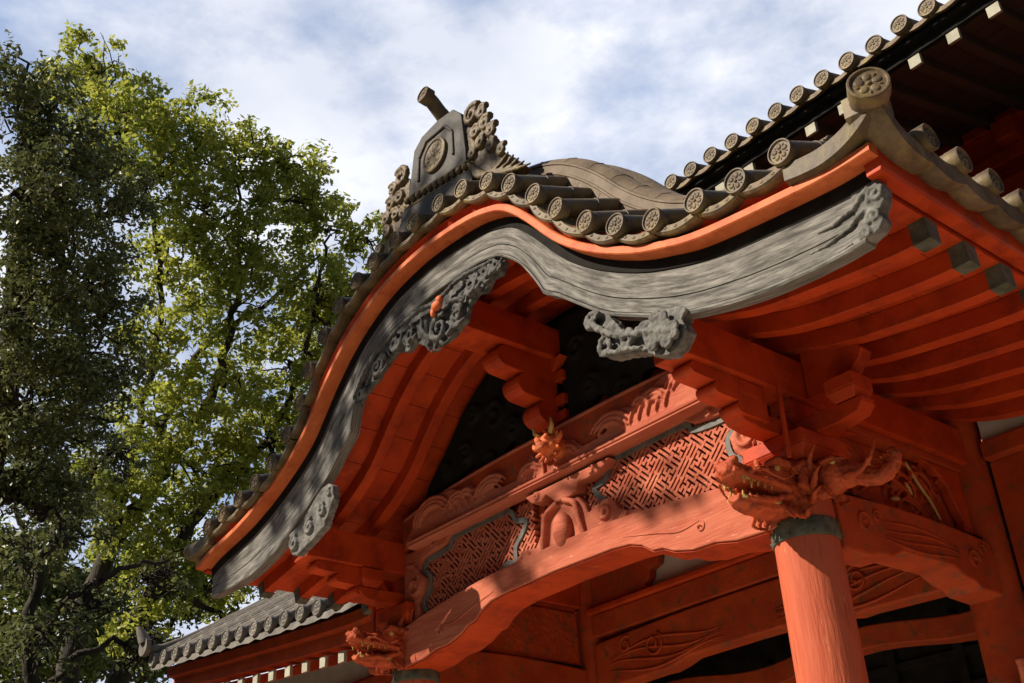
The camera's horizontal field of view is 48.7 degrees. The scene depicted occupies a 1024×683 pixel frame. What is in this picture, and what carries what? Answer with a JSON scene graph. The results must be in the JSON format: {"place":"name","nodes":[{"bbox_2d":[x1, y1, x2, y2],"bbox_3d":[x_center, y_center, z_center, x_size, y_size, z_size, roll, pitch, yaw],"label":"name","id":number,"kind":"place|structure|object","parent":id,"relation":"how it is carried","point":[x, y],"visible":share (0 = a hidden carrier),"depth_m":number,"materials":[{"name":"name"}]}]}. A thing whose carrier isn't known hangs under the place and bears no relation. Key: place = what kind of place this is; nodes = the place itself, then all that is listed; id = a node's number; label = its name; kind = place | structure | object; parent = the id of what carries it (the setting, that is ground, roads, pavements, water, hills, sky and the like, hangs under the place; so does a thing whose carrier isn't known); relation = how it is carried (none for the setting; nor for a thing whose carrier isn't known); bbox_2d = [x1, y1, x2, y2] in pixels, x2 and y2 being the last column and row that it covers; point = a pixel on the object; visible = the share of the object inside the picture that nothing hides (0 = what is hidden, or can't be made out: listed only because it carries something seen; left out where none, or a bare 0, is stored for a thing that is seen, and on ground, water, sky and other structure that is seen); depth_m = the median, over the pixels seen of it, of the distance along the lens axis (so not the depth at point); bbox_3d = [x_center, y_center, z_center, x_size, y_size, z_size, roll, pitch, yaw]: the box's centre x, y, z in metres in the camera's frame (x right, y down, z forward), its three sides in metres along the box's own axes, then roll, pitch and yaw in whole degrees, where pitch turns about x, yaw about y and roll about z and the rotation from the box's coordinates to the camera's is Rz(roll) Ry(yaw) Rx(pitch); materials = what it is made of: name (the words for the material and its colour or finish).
{"place":"outdoors","nodes":[
{"label":"outdoors","id":0,"kind":"place"},
{"bbox_2d":[0,0,948,682],"label":"sky","id":1,"kind":"structure","parent":0,"point":[644,87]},
{"label":"ground","id":2,"kind":"structure","parent":0,"visible":0},
{"bbox_2d":[0,29,162,545],"bbox_3d":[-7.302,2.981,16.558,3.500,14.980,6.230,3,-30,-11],"label":"evergreen tree","id":3,"kind":"object","parent":2,"relation":"on","point":[52,196],"visible":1,"depth_m":17.91,"materials":[{"name":"green plant"}]},
{"bbox_2d":[0,398,198,682],"bbox_3d":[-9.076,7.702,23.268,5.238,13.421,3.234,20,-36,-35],"label":"understory tree","id":4,"kind":"object","parent":2,"relation":"on","point":[35,648],"visible":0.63,"depth_m":24.39,"materials":[{"name":"green plant"}]},
{"bbox_2d":[0,515,231,682],"bbox_3d":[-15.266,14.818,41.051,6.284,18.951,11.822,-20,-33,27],"label":"woodland tree","id":5,"kind":"object","parent":2,"relation":"on","point":[93,666],"visible":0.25,"depth_m":41.12,"materials":[{"name":"green plant"}]},
{"bbox_2d":[7,20,385,682],"bbox_3d":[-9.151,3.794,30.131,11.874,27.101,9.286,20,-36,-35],"label":"camphor tree","id":6,"kind":"object","parent":2,"relation":"on","point":[305,204],"visible":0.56,"depth_m":31.43,"materials":[{"name":"green plant"}]},
{"bbox_2d":[136,590,392,682],"bbox_3d":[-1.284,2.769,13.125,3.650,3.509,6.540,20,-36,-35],"label":"side wing","id":7,"kind":"structure","parent":2,"relation":"on","point":[279,629],"depth_m":12.41,"materials":[{"name":"grey tile"}]},
{"bbox_2d":[184,67,1023,682],"bbox_3d":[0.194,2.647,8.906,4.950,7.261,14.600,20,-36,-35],"label":"temple porch","id":8,"kind":"object","parent":2,"relation":"on","point":[650,429],"visible":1,"depth_m":7.03,"materials":[{"name":"red wood"}]},
{"bbox_2d":[267,0,1023,682],"bbox_3d":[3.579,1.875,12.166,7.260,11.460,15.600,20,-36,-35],"label":"hall","id":9,"kind":"structure","parent":2,"relation":"on","point":[953,70],"depth_m":9.62,"materials":[{"name":"tile"}]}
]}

